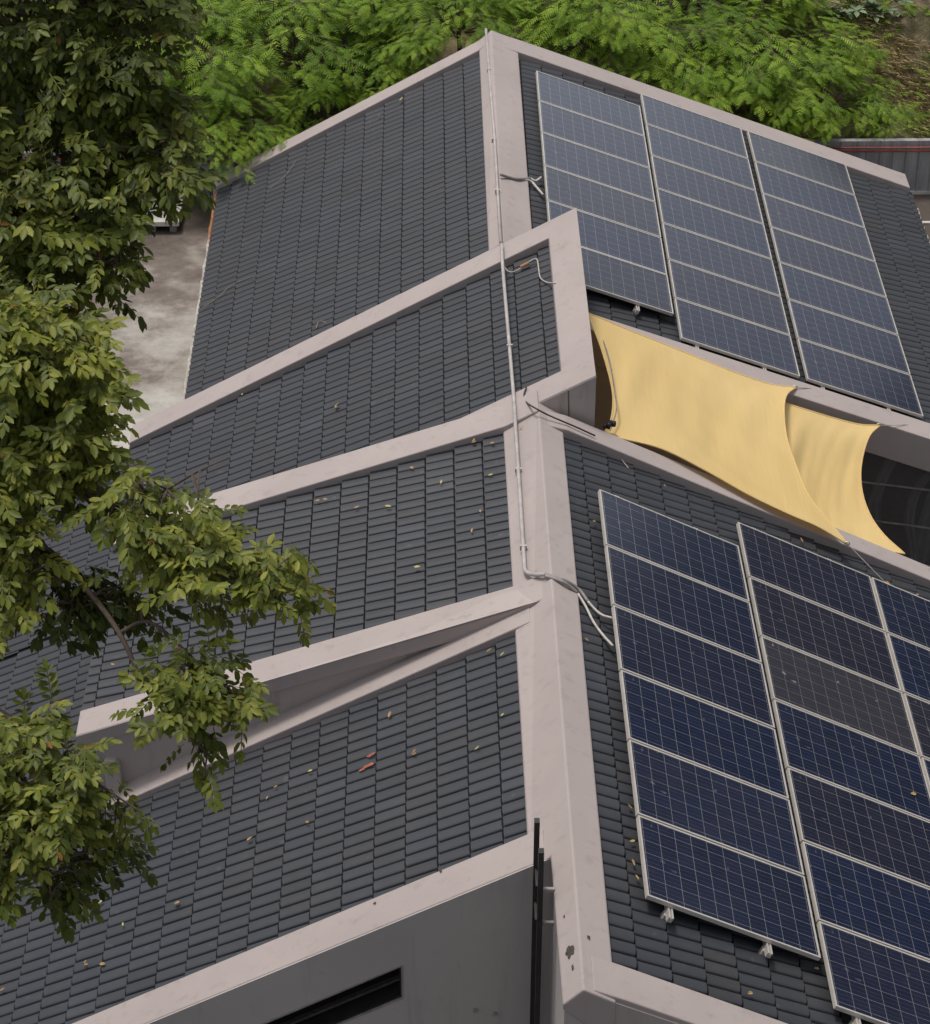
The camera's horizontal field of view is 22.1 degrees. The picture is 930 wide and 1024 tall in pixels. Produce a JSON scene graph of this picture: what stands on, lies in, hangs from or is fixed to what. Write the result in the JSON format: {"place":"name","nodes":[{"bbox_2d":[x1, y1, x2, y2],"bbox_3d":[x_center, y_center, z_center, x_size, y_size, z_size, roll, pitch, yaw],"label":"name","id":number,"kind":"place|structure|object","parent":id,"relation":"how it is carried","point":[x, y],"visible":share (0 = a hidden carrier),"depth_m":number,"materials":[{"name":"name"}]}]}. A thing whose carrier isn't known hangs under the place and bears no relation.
{"place":"outdoors","nodes":[
{"label":"outdoors","id":0,"kind":"place"},
{"bbox_2d":[142,199,182,231],"bbox_3d":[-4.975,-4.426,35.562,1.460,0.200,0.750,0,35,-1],"label":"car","id":1,"kind":"object","parent":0,"point":[159,221],"visible":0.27,"depth_m":35.29,"materials":[{"name":"white metal"}]},
{"bbox_2d":[1,0,929,149],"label":"hillside","id":2,"kind":"structure","parent":0,"point":[919,24],"depth_m":37.75,"materials":[{"name":"green plant"}]},
{"bbox_2d":[4,0,205,82],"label":"feathery tree","id":3,"kind":"object","parent":2,"relation":"on","point":[78,29],"visible":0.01,"depth_m":36.17,"materials":[{"name":"green plant"}]},
{"bbox_2d":[69,51,245,153],"bbox_3d":[-5.169,-5.853,36.853,3.632,2.867,3.495,26,42,32],"label":"feathery tree","id":4,"kind":"object","parent":2,"relation":"on","point":[185,90],"visible":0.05,"depth_m":35.99,"materials":[{"name":"green plant"}]},
{"bbox_2d":[115,0,307,148],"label":"feathery tree","id":5,"kind":"object","parent":2,"relation":"on","point":[193,66],"visible":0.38,"depth_m":35.01,"materials":[{"name":"green plant"}]},
{"bbox_2d":[140,0,348,53],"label":"feathery tree","id":6,"kind":"object","parent":2,"relation":"on","point":[288,34],"visible":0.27,"depth_m":36.33,"materials":[{"name":"green plant"}]},
{"bbox_2d":[177,0,418,133],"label":"feathery tree","id":7,"kind":"object","parent":2,"relation":"on","point":[258,40],"visible":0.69,"depth_m":35.78,"materials":[{"name":"green plant"}]},
{"bbox_2d":[259,61,372,136],"bbox_3d":[-2.301,-5.849,36.402,1.994,2.049,1.778,25,42,32],"label":"feathery tree","id":8,"kind":"object","parent":2,"relation":"on","point":[344,96],"visible":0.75,"depth_m":35.85,"materials":[{"name":"green plant"}]},
{"bbox_2d":[281,0,480,82],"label":"feathery tree","id":9,"kind":"object","parent":2,"relation":"on","point":[359,2],"visible":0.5,"depth_m":36.21,"materials":[{"name":"green plant"}]},
{"bbox_2d":[335,30,441,103],"bbox_3d":[-0.966,-6.415,36.313,2.184,1.810,2.286,-19,39,-26],"label":"feathery tree","id":10,"kind":"object","parent":2,"relation":"on","point":[400,72],"visible":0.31,"depth_m":35.65,"materials":[{"name":"green plant"}]},
{"bbox_2d":[352,0,548,67],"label":"feathery tree","id":11,"kind":"object","parent":2,"relation":"on","point":[429,38],"visible":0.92,"depth_m":35.47,"materials":[{"name":"green plant"}]},
{"bbox_2d":[29,0,929,147],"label":"weeds","id":12,"kind":"object","parent":2,"relation":"on","point":[761,51],"visible":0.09,"depth_m":37.60,"materials":[{"name":"green plant"}]},
{"bbox_2d":[420,0,654,56],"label":"feathery tree","id":13,"kind":"object","parent":2,"relation":"on","point":[501,17],"visible":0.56,"depth_m":35.87,"materials":[{"name":"green plant"}]},
{"bbox_2d":[507,0,703,79],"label":"feathery tree","id":14,"kind":"object","parent":2,"relation":"on","point":[624,29],"visible":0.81,"depth_m":35.46,"materials":[{"name":"green plant"}]},
{"bbox_2d":[527,0,782,77],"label":"feathery tree","id":15,"kind":"object","parent":2,"relation":"on","point":[710,17],"visible":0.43,"depth_m":36.09,"materials":[{"name":"green plant"}]},
{"bbox_2d":[605,8,800,112],"bbox_3d":[3.369,-6.240,36.500,3.241,2.766,3.392,-2,35,-3],"label":"feathery tree","id":16,"kind":"object","parent":2,"relation":"on","point":[682,80],"visible":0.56,"depth_m":35.45,"materials":[{"name":"green plant"}]},
{"bbox_2d":[701,64,821,141],"bbox_3d":[4.479,-5.901,36.416,1.892,1.993,2.122,2,35,3],"label":"feathery tree","id":17,"kind":"object","parent":2,"relation":"on","point":[785,108],"visible":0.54,"depth_m":35.62,"materials":[{"name":"green plant"}]},
{"bbox_2d":[691,0,837,30],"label":"feathery tree","id":18,"kind":"object","parent":2,"relation":"on","point":[803,9],"visible":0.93,"depth_m":36.93,"materials":[{"name":"green plant"}]},
{"bbox_2d":[638,0,891,121],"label":"feathery tree","id":19,"kind":"object","parent":2,"relation":"on","point":[759,18],"visible":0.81,"depth_m":35.88,"materials":[{"name":"green plant"}]},
{"bbox_2d":[741,51,902,145],"bbox_3d":[5.457,-5.920,36.742,2.537,2.320,2.655,6,35,9],"label":"feathery tree","id":20,"kind":"object","parent":2,"relation":"on","point":[825,126],"visible":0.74,"depth_m":35.95,"materials":[{"name":"green plant"}]},
{"bbox_2d":[719,0,929,138],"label":"dry grass","id":21,"kind":"structure","parent":2,"relation":"on","point":[906,81],"depth_m":37.69,"materials":[{"name":"plant"}]},
{"bbox_2d":[795,25,889,88],"bbox_3d":[5.986,-6.811,37.428,1.434,1.690,1.608,-15,37,-21],"label":"feathery tree","id":22,"kind":"object","parent":2,"relation":"on","point":[835,45],"visible":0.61,"depth_m":37.00,"materials":[{"name":"green plant"}]},
{"bbox_2d":[813,0,912,21],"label":"broadleaf shrub","id":23,"kind":"object","parent":2,"relation":"on","point":[854,9],"visible":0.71,"depth_m":37.84,"materials":[{"name":"green plant"}]},
{"bbox_2d":[835,86,929,138],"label":"feathery tree","id":24,"kind":"object","parent":2,"relation":"on","point":[881,113],"visible":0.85,"depth_m":36.20,"materials":[{"name":"green plant"}]},
{"bbox_2d":[12,194,929,448],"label":"yard","id":25,"kind":"structure","parent":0,"point":[155,354],"depth_m":33.36,"materials":[{"name":"concrete"}]},
{"bbox_2d":[14,148,270,198],"bbox_3d":[-7.176,-5.105,36.037,9.400,0.780,0.150,0,35,-1],"label":"metal fence","id":26,"kind":"object","parent":25,"relation":"on","point":[224,169],"visible":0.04,"depth_m":35.95,"materials":[{"name":"grey metal"}]},
{"bbox_2d":[9,156,254,163],"bbox_3d":[-7.175,-5.285,35.793,9.400,0.105,0.028,0,35,-1],"label":"red pipe","id":27,"kind":"object","parent":26,"relation":"attached to","point":[177,161],"depth_m":35.81,"materials":[{"name":"metal"}]},
{"bbox_2d":[185,90,297,184],"bbox_3d":[-3.350,-5.154,35.537,2.064,2.248,2.315,1,35,1],"label":"feathery tree","id":28,"kind":"object","parent":25,"relation":"on","point":[219,115],"visible":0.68,"depth_m":34.93,"materials":[{"name":"green plant"}]},
{"bbox_2d":[182,30,929,566],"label":"tiled house","id":29,"kind":"structure","parent":25,"relation":"on","point":[386,194],"depth_m":31.64,"materials":[{"name":"grey tile"}]},
{"bbox_2d":[203,276,254,306],"bbox_3d":[-3.176,-3.002,31.972,0.754,0.411,0.163,-7,35,-9],"label":"fallen twig","id":30,"kind":"object","parent":29,"relation":"on","point":[224,291],"visible":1,"depth_m":31.96,"materials":[{"name":"brown wood"}]},
{"bbox_2d":[484,28,501,242],"bbox_3d":[0.372,-5.095,31.452,0.061,0.074,6.501,-1,35,-1],"label":"conduit pipe","id":31,"kind":"object","parent":29,"relation":"attached to","point":[497,189],"visible":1,"depth_m":31.03,"materials":[{"name":"grey metal"}]},
{"bbox_2d":[499,173,543,195],"bbox_3d":[0.721,-4.284,30.431,0.575,0.310,0.456,0,35,-1],"label":"panel cable","id":32,"kind":"object","parent":29,"relation":"on","point":[530,180],"visible":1,"depth_m":30.45,"materials":[{"name":"grey plastic"}]},
{"bbox_2d":[632,304,639,315],"bbox_3d":[2.035,-4.111,31.153,0.090,0.204,5.957,0,35,-1],"label":"mounting rail","id":33,"kind":"object","parent":29,"relation":"attached to","point":[636,310],"visible":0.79,"depth_m":28.76,"materials":[{"name":"metal"}]},
{"bbox_2d":[785,402,907,554],"bbox_3d":[4.461,-0.536,27.726,1.617,0.730,2.639,3,35,4],"label":"shade sail","id":34,"kind":"object","parent":29,"relation":"attached to","point":[828,452],"visible":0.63,"depth_m":27.78,"materials":[{"name":"yellow fabric"}]},
{"bbox_3d":[1.202,-4.362,30.965,0.111,0.204,5.957,0,35,-1],"label":"rail","id":35,"kind":"object","parent":29,"relation":"attached to","visible":0},
{"bbox_2d":[536,70,644,135],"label":"solar panel","id":36,"kind":"object","parent":35,"relation":"on","point":[586,102],"visible":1,"depth_m":33.00,"materials":[{"name":"glass"}]},
{"bbox_2d":[538,101,649,167],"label":"solar panel","id":37,"kind":"object","parent":35,"relation":"on","point":[594,134],"visible":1,"depth_m":32.22,"materials":[{"name":"glass"}]},
{"bbox_2d":[541,132,654,201],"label":"solar panel","id":38,"kind":"object","parent":35,"relation":"on","point":[572,158],"visible":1,"depth_m":31.43,"materials":[{"name":"glass"}]},
{"bbox_2d":[543,165,660,237],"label":"solar panel","id":39,"kind":"object","parent":35,"relation":"on","point":[602,201],"visible":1,"depth_m":30.64,"materials":[{"name":"glass"}]},
{"bbox_2d":[546,200,666,274],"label":"solar panel","id":40,"kind":"object","parent":35,"relation":"on","point":[620,242],"visible":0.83,"depth_m":29.91,"materials":[{"name":"glass"}]},
{"bbox_2d":[581,247,673,315],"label":"solar panel","id":41,"kind":"object","parent":35,"relation":"on","point":[626,281],"visible":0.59,"depth_m":29.09,"materials":[{"name":"glass"}]},
{"bbox_3d":[2.724,-3.883,31.280,0.114,0.217,6.920,0,35,-1],"label":"rail","id":42,"kind":"object","parent":29,"relation":"attached to","visible":0},
{"bbox_2d":[640,94,747,158],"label":"solar panel","id":43,"kind":"object","parent":42,"relation":"on","point":[683,122],"visible":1,"depth_m":33.71,"materials":[{"name":"glass"}]},
{"bbox_2d":[645,124,755,190],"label":"solar panel","id":44,"kind":"object","parent":42,"relation":"on","point":[698,156],"visible":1,"depth_m":32.92,"materials":[{"name":"glass"}]},
{"bbox_2d":[650,155,763,223],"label":"solar panel","id":45,"kind":"object","parent":42,"relation":"on","point":[704,188],"visible":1,"depth_m":32.14,"materials":[{"name":"glass"}]},
{"bbox_2d":[656,188,771,258],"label":"solar panel","id":46,"kind":"object","parent":42,"relation":"on","point":[707,221],"visible":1,"depth_m":31.35,"materials":[{"name":"glass"}]},
{"bbox_2d":[661,223,780,296],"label":"solar panel","id":47,"kind":"object","parent":42,"relation":"attached to","point":[720,259],"visible":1,"depth_m":30.56,"materials":[{"name":"glass"}]},
{"bbox_2d":[667,259,789,334],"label":"solar panel","id":48,"kind":"object","parent":42,"relation":"on","point":[689,284],"visible":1,"depth_m":29.78,"materials":[{"name":"glass"}]},
{"bbox_2d":[674,298,799,378],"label":"solar panel","id":49,"kind":"object","parent":42,"relation":"on","point":[725,334],"visible":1,"depth_m":28.97,"materials":[{"name":"glass"}]},
{"bbox_3d":[4.286,-3.410,31.630,0.114,0.217,6.920,0,35,-1],"label":"rail","id":50,"kind":"object","parent":29,"relation":"attached to","visible":0},
{"bbox_2d":[747,131,854,194],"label":"solar panel","id":51,"kind":"object","parent":50,"relation":"on","point":[799,162],"visible":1,"depth_m":34.06,"materials":[{"name":"glass"}]},
{"bbox_2d":[754,161,864,227],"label":"solar panel","id":52,"kind":"object","parent":50,"relation":"on","point":[806,193],"visible":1,"depth_m":33.27,"materials":[{"name":"glass"}]},
{"bbox_2d":[762,194,875,261],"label":"solar panel","id":53,"kind":"object","parent":50,"relation":"on","point":[817,227],"visible":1,"depth_m":32.48,"materials":[{"name":"glass"}]},
{"bbox_2d":[770,227,886,297],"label":"solar panel","id":54,"kind":"object","parent":50,"relation":"attached to","point":[799,252],"visible":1,"depth_m":31.70,"materials":[{"name":"glass"}]},
{"bbox_2d":[778,262,897,334],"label":"solar panel","id":55,"kind":"object","parent":50,"relation":"on","point":[801,286],"visible":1,"depth_m":30.91,"materials":[{"name":"glass"}]},
{"bbox_2d":[787,299,910,374],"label":"solar panel","id":56,"kind":"object","parent":50,"relation":"on","point":[846,336],"visible":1,"depth_m":30.12,"materials":[{"name":"glass"}]},
{"bbox_2d":[797,338,922,417],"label":"solar panel","id":57,"kind":"object","parent":50,"relation":"on","point":[858,377],"visible":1,"depth_m":29.32,"materials":[{"name":"glass"}]},
{"bbox_2d":[808,138,929,194],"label":"metal fence","id":58,"kind":"object","parent":25,"relation":"on","point":[914,167],"visible":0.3,"depth_m":36.04,"materials":[{"name":"grey metal"}]},
{"bbox_2d":[829,147,929,151],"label":"red pipe","id":59,"kind":"object","parent":58,"relation":"attached to","point":[883,148],"visible":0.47,"depth_m":35.88,"materials":[{"name":"metal"}]},
{"label":"ground","id":60,"kind":"structure","parent":0,"visible":0},
{"bbox_2d":[0,0,336,943],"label":"leafy tree","id":61,"kind":"object","parent":60,"relation":"on","point":[60,386],"visible":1,"depth_m":13.21,"materials":[{"name":"green plant"}]},
{"bbox_2d":[0,208,929,1023],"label":"tiled house","id":62,"kind":"structure","parent":60,"relation":"on","point":[390,880],"depth_m":22.78,"materials":[{"name":"grey tile"}]},
{"bbox_2d":[262,965,402,1023],"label":"window","id":63,"kind":"structure","parent":62,"relation":"in","point":[384,989],"depth_m":20.83,"materials":[{"name":"black glass"}]},
{"bbox_2d":[500,243,545,576],"bbox_3d":[0.519,-1.297,25.745,0.212,0.216,6.995,-1,35,-2],"label":"conduit pipe","id":64,"kind":"object","parent":62,"relation":"attached to","point":[523,545],"visible":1,"depth_m":25.17,"materials":[{"name":"grey metal"}]},
{"bbox_2d":[504,258,555,283],"bbox_3d":[0.867,-2.810,27.860,0.308,0.339,1.127,-19,39,-26],"label":"loose wire","id":65,"kind":"object","parent":62,"relation":"on","point":[524,264],"visible":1,"depth_m":28.13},
{"bbox_2d":[523,387,595,435],"bbox_3d":[0.887,-1.056,25.430,1.014,0.330,0.421,28,44,35],"label":"loose wire","id":66,"kind":"object","parent":62,"relation":"on","point":[555,417],"visible":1,"depth_m":25.29,"materials":[{"name":"metal"}]},
{"bbox_2d":[544,573,613,646],"bbox_3d":[1.174,0.891,22.629,0.294,0.296,1.043,-24,41,-30],"label":"panel cable","id":67,"kind":"object","parent":62,"relation":"on","point":[573,587],"visible":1,"depth_m":22.76,"materials":[{"name":"white plastic"}]},
{"bbox_2d":[615,495,673,922],"bbox_3d":[1.598,1.621,22.018,0.103,0.217,6.257,-1,35,-1],"label":"mounting rail","id":68,"kind":"object","parent":62,"relation":"attached to","point":[667,915],"visible":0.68,"depth_m":19.46,"materials":[{"name":"metal"}]},
{"bbox_2d":[598,489,749,601],"bbox_3d":[2.123,0.350,24.244,1.650,0.041,0.992,22,31,-15],"label":"solar panel","id":69,"kind":"object","parent":68,"relation":"on","point":[666,542],"visible":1,"depth_m":24.22,"materials":[{"name":"glass"}]},
{"bbox_2d":[604,545,761,662],"bbox_3d":[2.141,0.912,23.403,1.650,0.040,0.992,22,31,-15],"label":"solar panel","id":70,"kind":"object","parent":68,"relation":"on","point":[674,600],"visible":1,"depth_m":23.38,"materials":[{"name":"glass"}]},
{"bbox_2d":[611,605,774,728],"bbox_3d":[2.160,1.475,22.562,1.650,0.040,0.992,22,31,-15],"label":"solar panel","id":71,"kind":"object","parent":68,"relation":"on","point":[687,664],"visible":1,"depth_m":22.53,"materials":[{"name":"glass"}]},
{"bbox_2d":[619,670,788,798],"bbox_3d":[2.177,2.039,21.722,1.650,0.040,0.992,22,31,-15],"label":"solar panel","id":72,"kind":"object","parent":68,"relation":"on","point":[664,719],"visible":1,"depth_m":21.70,"materials":[{"name":"glass"}]},
{"bbox_2d":[627,739,803,875],"bbox_3d":[2.196,2.602,20.881,1.650,0.040,0.992,22,31,-15],"label":"solar panel","id":73,"kind":"object","parent":68,"relation":"on","point":[709,805],"visible":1,"depth_m":20.85,"materials":[{"name":"glass"}]},
{"bbox_2d":[636,815,820,960],"bbox_3d":[2.214,3.165,20.040,1.650,0.040,0.992,22,31,-15],"label":"solar panel","id":74,"kind":"object","parent":68,"relation":"on","point":[704,879],"visible":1,"depth_m":20.00,"materials":[{"name":"glass"}]},
{"bbox_2d":[694,527,772,957],"bbox_3d":[2.437,1.956,22.260,0.103,0.217,6.257,-1,35,-1],"label":"mounting rail","id":75,"kind":"object","parent":62,"relation":"attached to","point":[765,949],"visible":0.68,"depth_m":19.70,"materials":[{"name":"metal"}]},
{"bbox_2d":[589,313,889,583],"bbox_3d":[3.025,-0.853,26.996,3.226,1.690,3.506,0,35,-1],"label":"shade sail","id":76,"kind":"object","parent":62,"relation":"on","point":[726,425],"visible":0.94,"depth_m":26.86,"materials":[{"name":"yellow fabric"}]},
{"bbox_2d":[752,527,860,1023],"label":"mounting rail","id":77,"kind":"object","parent":62,"relation":"attached to","point":[855,1020],"visible":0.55,"depth_m":19.48,"materials":[{"name":"metal"}]},
{"bbox_2d":[736,522,884,631],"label":"solar panel","id":78,"kind":"object","parent":77,"relation":"on","point":[797,571],"visible":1,"depth_m":25.06,"materials":[{"name":"glass"}]},
{"bbox_2d":[747,577,900,691],"bbox_3d":[3.662,1.255,24.250,1.650,0.041,0.992,22,31,-15],"label":"solar panel","id":79,"kind":"object","parent":77,"relation":"on","point":[819,632],"visible":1,"depth_m":24.23,"materials":[{"name":"glass"}]},
{"bbox_2d":[759,636,918,755],"bbox_3d":[3.680,1.818,23.409,1.650,0.040,0.992,22,31,-15],"label":"solar panel","id":80,"kind":"object","parent":77,"relation":"on","point":[834,694],"visible":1,"depth_m":23.38,"materials":[{"name":"glass"}]},
{"bbox_2d":[772,699,929,821],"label":"solar panel","id":81,"kind":"object","parent":77,"relation":"on","point":[835,754],"visible":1,"depth_m":22.54,"materials":[{"name":"glass"}]},
{"bbox_2d":[786,768,929,888],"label":"solar panel","id":82,"kind":"object","parent":77,"relation":"attached to","point":[859,828],"visible":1,"depth_m":21.68,"materials":[{"name":"glass"}]},
{"bbox_2d":[800,841,929,960],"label":"solar panel","id":83,"kind":"object","parent":77,"relation":"attached to","point":[868,902],"visible":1,"depth_m":20.82,"materials":[{"name":"glass"}]},
{"bbox_2d":[817,921,929,1023],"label":"solar panel","id":84,"kind":"object","parent":77,"relation":"on","point":[872,981],"visible":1,"depth_m":19.97,"materials":[{"name":"glass"}]},
{"bbox_3d":[4.629,2.841,22.877,0.128,0.230,7.269,0,35,-1],"label":"rail","id":85,"kind":"object","parent":62,"relation":"attached to","visible":0},
{"bbox_2d":[871,577,929,649],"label":"solar panel","id":86,"kind":"object","parent":85,"relation":"on","point":[905,615],"visible":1,"depth_m":25.40,"materials":[{"name":"glass"}]},
{"bbox_2d":[886,633,929,702],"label":"solar panel","id":87,"kind":"object","parent":85,"relation":"on","point":[911,661],"visible":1,"depth_m":24.55,"materials":[{"name":"glass"}]},
{"bbox_2d":[903,693,929,759],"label":"solar panel","id":88,"kind":"object","parent":85,"relation":"on","point":[918,710],"visible":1,"depth_m":23.73,"materials":[{"name":"glass"}]},
{"bbox_2d":[921,757,929,791],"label":"solar panel","id":89,"kind":"object","parent":85,"relation":"attached to","point":[925,762],"visible":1,"depth_m":23.06,"materials":[{"name":"glass"}]},
{"bbox_2d":[530,818,554,1023],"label":"steel frame","id":90,"kind":"object","parent":60,"relation":"on","point":[538,922],"visible":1,"depth_m":19.70,"materials":[{"name":"black metal"}]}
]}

